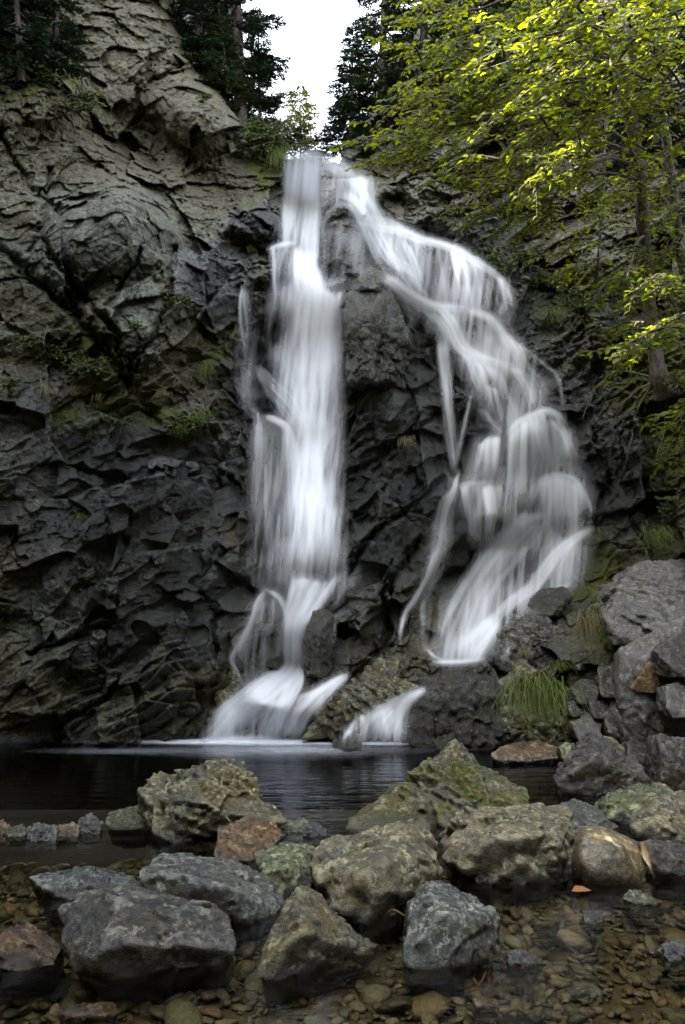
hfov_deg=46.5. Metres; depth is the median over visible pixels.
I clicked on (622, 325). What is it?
shrub
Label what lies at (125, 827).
boulder
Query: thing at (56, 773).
water
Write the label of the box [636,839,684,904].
boulder
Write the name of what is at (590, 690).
boulder
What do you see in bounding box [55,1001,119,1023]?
stone
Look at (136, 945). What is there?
boulder
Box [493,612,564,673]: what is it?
rock
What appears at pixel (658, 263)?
shrub
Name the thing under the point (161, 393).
grass tuft
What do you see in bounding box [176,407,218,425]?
grass tuft
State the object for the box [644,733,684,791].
boulder
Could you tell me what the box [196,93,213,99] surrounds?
shrub
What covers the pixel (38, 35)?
yew tree
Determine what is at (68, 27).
yew tree
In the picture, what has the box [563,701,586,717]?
boulder
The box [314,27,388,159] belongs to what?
fir tree
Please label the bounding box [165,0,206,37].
spruce tree
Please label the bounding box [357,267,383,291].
rock
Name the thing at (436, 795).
boulder
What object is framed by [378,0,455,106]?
fir tree
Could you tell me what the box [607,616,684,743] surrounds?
boulder
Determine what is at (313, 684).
rock
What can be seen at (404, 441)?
grass tuft
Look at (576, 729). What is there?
boulder
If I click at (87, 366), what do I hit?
shrub
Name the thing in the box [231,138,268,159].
shrub
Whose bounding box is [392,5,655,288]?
birch tree
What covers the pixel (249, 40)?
spruce tree
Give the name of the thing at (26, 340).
shrub
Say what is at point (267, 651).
rock
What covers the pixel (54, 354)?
shrub
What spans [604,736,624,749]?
boulder
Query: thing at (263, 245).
rock
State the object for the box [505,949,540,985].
stone
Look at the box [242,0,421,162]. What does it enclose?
sky
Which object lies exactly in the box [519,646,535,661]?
grass tuft
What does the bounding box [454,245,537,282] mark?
shrub
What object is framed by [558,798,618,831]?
boulder
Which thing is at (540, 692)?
grass tuft
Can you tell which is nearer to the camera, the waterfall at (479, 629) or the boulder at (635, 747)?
the boulder at (635, 747)
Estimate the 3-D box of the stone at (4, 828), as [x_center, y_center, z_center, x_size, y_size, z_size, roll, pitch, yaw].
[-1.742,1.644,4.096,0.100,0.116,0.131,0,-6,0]
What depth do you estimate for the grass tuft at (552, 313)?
9.46 m
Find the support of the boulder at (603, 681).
on the cliff
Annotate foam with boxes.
[141,739,407,744]
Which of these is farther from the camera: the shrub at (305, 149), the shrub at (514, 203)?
the shrub at (305, 149)
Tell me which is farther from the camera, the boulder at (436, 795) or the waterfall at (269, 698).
the waterfall at (269, 698)
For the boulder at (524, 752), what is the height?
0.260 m
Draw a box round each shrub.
[0,85,12,94]
[0,377,26,393]
[8,332,43,347]
[32,338,85,371]
[35,69,61,85]
[45,77,107,114]
[60,357,112,374]
[120,320,148,330]
[167,411,202,429]
[168,295,197,305]
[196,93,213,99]
[228,111,309,153]
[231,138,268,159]
[269,89,298,101]
[272,137,302,150]
[288,135,317,153]
[431,210,450,222]
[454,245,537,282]
[501,192,530,207]
[507,242,549,264]
[517,267,575,288]
[555,286,609,310]
[602,265,638,284]
[606,314,641,338]
[628,252,671,270]
[654,490,684,513]
[660,369,684,392]
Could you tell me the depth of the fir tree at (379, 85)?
10.85 m
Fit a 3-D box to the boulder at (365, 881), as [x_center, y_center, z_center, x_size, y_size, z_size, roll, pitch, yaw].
[0.140,1.516,3.300,0.548,0.390,0.774,0,-6,0]
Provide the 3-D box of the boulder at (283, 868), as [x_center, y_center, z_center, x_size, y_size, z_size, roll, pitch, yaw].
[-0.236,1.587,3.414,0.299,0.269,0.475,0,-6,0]
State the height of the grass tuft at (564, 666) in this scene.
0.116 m
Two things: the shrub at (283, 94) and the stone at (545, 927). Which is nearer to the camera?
the stone at (545, 927)
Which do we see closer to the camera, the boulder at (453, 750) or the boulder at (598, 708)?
the boulder at (453, 750)
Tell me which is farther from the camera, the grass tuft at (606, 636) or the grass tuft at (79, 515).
the grass tuft at (79, 515)
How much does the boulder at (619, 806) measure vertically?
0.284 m
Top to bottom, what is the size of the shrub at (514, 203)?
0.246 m
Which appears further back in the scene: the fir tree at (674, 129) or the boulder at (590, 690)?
the fir tree at (674, 129)
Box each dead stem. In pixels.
[38,371,41,401]
[43,325,50,359]
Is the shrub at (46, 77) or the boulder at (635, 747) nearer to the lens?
the boulder at (635, 747)
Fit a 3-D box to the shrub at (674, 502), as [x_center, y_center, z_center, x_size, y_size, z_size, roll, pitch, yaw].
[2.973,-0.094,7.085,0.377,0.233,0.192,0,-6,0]
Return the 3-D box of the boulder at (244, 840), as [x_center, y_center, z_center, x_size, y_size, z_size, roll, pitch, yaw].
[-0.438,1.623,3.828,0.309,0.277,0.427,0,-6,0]
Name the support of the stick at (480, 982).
in the water
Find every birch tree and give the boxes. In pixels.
[326,0,684,475]
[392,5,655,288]
[501,0,684,478]
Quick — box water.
[0,733,601,812]
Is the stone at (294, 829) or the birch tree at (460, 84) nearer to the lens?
the stone at (294, 829)
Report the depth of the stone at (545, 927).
2.96 m
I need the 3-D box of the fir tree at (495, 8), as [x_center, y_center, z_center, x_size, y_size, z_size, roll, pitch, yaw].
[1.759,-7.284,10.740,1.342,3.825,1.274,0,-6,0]
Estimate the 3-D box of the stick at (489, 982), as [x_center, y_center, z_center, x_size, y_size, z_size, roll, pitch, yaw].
[0.470,1.490,2.549,0.026,0.066,0.024,0,-6,0]
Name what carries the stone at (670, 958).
in the water
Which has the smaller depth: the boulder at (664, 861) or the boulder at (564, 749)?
the boulder at (664, 861)
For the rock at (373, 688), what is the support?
on the water
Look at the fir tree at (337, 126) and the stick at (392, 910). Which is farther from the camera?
the fir tree at (337, 126)
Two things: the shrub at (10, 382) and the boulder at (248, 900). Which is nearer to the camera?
the boulder at (248, 900)
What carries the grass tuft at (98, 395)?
on the cliff
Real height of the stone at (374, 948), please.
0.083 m
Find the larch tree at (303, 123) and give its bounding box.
[282,84,328,159]
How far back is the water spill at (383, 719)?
6.46 m
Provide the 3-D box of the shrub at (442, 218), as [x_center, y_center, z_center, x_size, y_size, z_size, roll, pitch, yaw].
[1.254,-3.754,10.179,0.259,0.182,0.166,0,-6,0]
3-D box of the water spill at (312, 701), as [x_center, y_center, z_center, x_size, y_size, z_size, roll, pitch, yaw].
[-0.235,1.651,6.662,0.632,0.611,0.501,0,-6,0]
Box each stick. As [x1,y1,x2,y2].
[385,909,405,917]
[465,978,479,991]
[475,971,485,986]
[486,968,492,988]
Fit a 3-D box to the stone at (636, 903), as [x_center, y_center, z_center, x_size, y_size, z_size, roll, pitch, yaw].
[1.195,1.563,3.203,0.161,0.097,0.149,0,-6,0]
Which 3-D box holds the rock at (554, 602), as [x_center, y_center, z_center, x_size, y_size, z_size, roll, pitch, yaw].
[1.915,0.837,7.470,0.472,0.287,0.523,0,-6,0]
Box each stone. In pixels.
[0,819,10,845]
[5,824,26,846]
[25,822,58,850]
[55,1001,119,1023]
[57,822,80,847]
[78,812,103,844]
[279,818,289,837]
[286,818,308,842]
[303,822,328,846]
[329,904,350,924]
[363,937,378,965]
[471,996,499,1023]
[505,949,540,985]
[530,915,560,938]
[578,910,604,936]
[620,889,661,918]
[654,940,684,977]
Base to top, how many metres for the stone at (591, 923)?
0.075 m
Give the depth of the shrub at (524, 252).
9.53 m
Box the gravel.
[0,736,684,1023]
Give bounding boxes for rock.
[214,668,240,706]
[237,212,280,252]
[252,596,283,668]
[294,670,342,706]
[301,655,418,740]
[302,609,334,677]
[325,219,366,266]
[343,286,411,393]
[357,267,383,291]
[405,666,511,750]
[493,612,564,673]
[497,662,567,746]
[525,586,573,616]
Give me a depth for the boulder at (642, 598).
6.33 m
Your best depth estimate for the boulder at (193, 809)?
4.08 m
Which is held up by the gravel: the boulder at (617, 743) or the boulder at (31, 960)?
the boulder at (31, 960)
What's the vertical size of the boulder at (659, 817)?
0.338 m
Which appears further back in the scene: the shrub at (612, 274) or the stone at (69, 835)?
the shrub at (612, 274)
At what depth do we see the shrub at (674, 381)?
7.56 m
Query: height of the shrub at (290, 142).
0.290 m
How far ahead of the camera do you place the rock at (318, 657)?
6.98 m
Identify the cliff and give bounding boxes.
[0,0,684,809]
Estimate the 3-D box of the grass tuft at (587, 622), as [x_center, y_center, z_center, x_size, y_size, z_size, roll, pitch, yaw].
[1.986,0.990,6.388,0.333,0.535,0.152,0,-6,0]
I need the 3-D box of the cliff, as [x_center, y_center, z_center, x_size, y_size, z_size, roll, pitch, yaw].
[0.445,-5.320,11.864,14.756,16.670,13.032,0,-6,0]
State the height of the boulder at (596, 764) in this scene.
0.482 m
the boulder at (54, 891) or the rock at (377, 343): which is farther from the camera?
the rock at (377, 343)
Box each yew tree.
[0,0,89,114]
[21,0,88,63]
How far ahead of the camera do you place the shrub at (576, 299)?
9.15 m
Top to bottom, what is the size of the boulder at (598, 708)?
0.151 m
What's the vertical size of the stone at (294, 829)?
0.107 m
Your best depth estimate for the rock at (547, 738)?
6.39 m
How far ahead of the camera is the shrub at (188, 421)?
7.33 m
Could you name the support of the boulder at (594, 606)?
on the cliff
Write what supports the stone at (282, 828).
in the water
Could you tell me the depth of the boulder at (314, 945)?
2.62 m
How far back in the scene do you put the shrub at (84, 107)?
8.87 m
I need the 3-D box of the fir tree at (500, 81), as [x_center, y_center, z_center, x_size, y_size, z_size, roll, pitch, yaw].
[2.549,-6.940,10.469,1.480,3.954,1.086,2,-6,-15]
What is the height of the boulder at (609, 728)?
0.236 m
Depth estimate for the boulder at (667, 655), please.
5.67 m
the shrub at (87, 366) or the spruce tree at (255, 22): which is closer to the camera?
the shrub at (87, 366)
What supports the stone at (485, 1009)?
in the water
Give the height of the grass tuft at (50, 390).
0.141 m
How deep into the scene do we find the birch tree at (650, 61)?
5.56 m
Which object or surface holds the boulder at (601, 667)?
on the cliff
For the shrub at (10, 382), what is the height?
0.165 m
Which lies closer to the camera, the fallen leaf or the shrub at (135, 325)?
the fallen leaf
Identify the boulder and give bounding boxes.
[0,923,65,999]
[29,866,139,925]
[58,884,235,1012]
[105,805,148,848]
[136,755,287,856]
[139,852,284,947]
[213,816,283,869]
[254,842,315,900]
[257,885,370,1007]
[309,818,442,944]
[344,757,529,842]
[402,880,499,996]
[433,739,478,765]
[438,802,574,905]
[491,740,559,763]
[553,731,653,795]
[556,742,574,761]
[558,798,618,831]
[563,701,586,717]
[567,679,598,704]
[567,711,602,740]
[567,825,646,907]
[573,653,584,669]
[585,697,609,718]
[590,602,599,616]
[593,666,614,697]
[593,782,673,836]
[596,559,684,645]
[597,663,608,674]
[601,707,619,739]
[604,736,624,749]
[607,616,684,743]
[620,738,645,759]
[625,790,684,844]
[631,662,668,692]
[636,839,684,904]
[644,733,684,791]
[650,632,684,677]
[655,681,684,718]
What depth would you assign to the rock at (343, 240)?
9.01 m
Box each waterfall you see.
[205,151,339,741]
[328,161,589,664]
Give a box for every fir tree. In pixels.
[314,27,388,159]
[317,96,348,160]
[334,0,418,134]
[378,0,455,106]
[427,0,516,120]
[484,0,584,138]
[586,0,684,177]
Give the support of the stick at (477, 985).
in the water
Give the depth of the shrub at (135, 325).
7.22 m
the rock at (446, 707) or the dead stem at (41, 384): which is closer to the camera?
the rock at (446, 707)
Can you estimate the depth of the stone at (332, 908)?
2.98 m
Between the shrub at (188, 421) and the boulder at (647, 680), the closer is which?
the boulder at (647, 680)
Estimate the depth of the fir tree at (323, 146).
11.20 m
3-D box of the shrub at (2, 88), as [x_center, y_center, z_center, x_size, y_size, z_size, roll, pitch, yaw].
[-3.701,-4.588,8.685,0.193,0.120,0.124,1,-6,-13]
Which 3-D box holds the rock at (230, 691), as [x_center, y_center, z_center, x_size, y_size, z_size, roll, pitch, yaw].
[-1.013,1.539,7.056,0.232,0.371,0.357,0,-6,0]
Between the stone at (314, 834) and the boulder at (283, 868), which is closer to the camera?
the boulder at (283, 868)
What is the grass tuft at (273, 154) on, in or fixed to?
on the cliff
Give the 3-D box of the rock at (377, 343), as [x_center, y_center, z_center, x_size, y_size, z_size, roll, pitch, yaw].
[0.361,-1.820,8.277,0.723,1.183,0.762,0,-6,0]
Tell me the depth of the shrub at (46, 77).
8.92 m
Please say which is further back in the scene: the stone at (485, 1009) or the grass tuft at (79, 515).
the grass tuft at (79, 515)
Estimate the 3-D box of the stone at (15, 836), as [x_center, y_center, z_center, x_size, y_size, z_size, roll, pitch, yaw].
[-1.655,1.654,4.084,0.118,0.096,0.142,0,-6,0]
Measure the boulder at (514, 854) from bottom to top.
0.392 m
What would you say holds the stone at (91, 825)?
in the water
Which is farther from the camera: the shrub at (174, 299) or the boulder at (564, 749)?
the shrub at (174, 299)
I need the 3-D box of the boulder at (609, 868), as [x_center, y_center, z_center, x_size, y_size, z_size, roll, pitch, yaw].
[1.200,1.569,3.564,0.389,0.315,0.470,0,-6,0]
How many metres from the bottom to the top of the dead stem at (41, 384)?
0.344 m
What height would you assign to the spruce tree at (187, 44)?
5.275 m
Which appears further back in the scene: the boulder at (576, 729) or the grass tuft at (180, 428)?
the grass tuft at (180, 428)
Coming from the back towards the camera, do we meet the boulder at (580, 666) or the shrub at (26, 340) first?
the shrub at (26, 340)
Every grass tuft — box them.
[36,384,57,395]
[67,513,88,521]
[91,392,105,402]
[157,389,168,398]
[160,421,206,435]
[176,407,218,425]
[194,362,216,383]
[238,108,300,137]
[260,143,295,176]
[397,435,416,448]
[480,664,589,746]
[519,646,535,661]
[529,305,578,326]
[544,659,577,671]
[571,603,608,661]
[594,622,616,655]
[635,520,683,554]
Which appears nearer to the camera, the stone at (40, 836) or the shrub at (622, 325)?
the stone at (40, 836)
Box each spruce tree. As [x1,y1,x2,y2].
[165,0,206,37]
[169,0,257,112]
[186,0,306,142]
[199,14,262,106]
[233,7,290,155]
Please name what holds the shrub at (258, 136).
on the cliff
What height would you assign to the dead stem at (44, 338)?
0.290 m
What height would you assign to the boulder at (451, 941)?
0.342 m
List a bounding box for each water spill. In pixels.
[288,675,344,731]
[345,690,422,735]
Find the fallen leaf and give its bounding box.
[572,885,590,891]
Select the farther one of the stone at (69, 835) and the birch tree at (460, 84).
the birch tree at (460, 84)
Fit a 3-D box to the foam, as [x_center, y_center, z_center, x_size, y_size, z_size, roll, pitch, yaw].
[-0.500,1.851,6.088,4.200,0.001,2.100,0,-6,0]
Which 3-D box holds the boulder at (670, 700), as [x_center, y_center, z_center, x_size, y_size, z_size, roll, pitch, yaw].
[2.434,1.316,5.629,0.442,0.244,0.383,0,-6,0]
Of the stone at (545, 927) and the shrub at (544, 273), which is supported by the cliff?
the shrub at (544, 273)

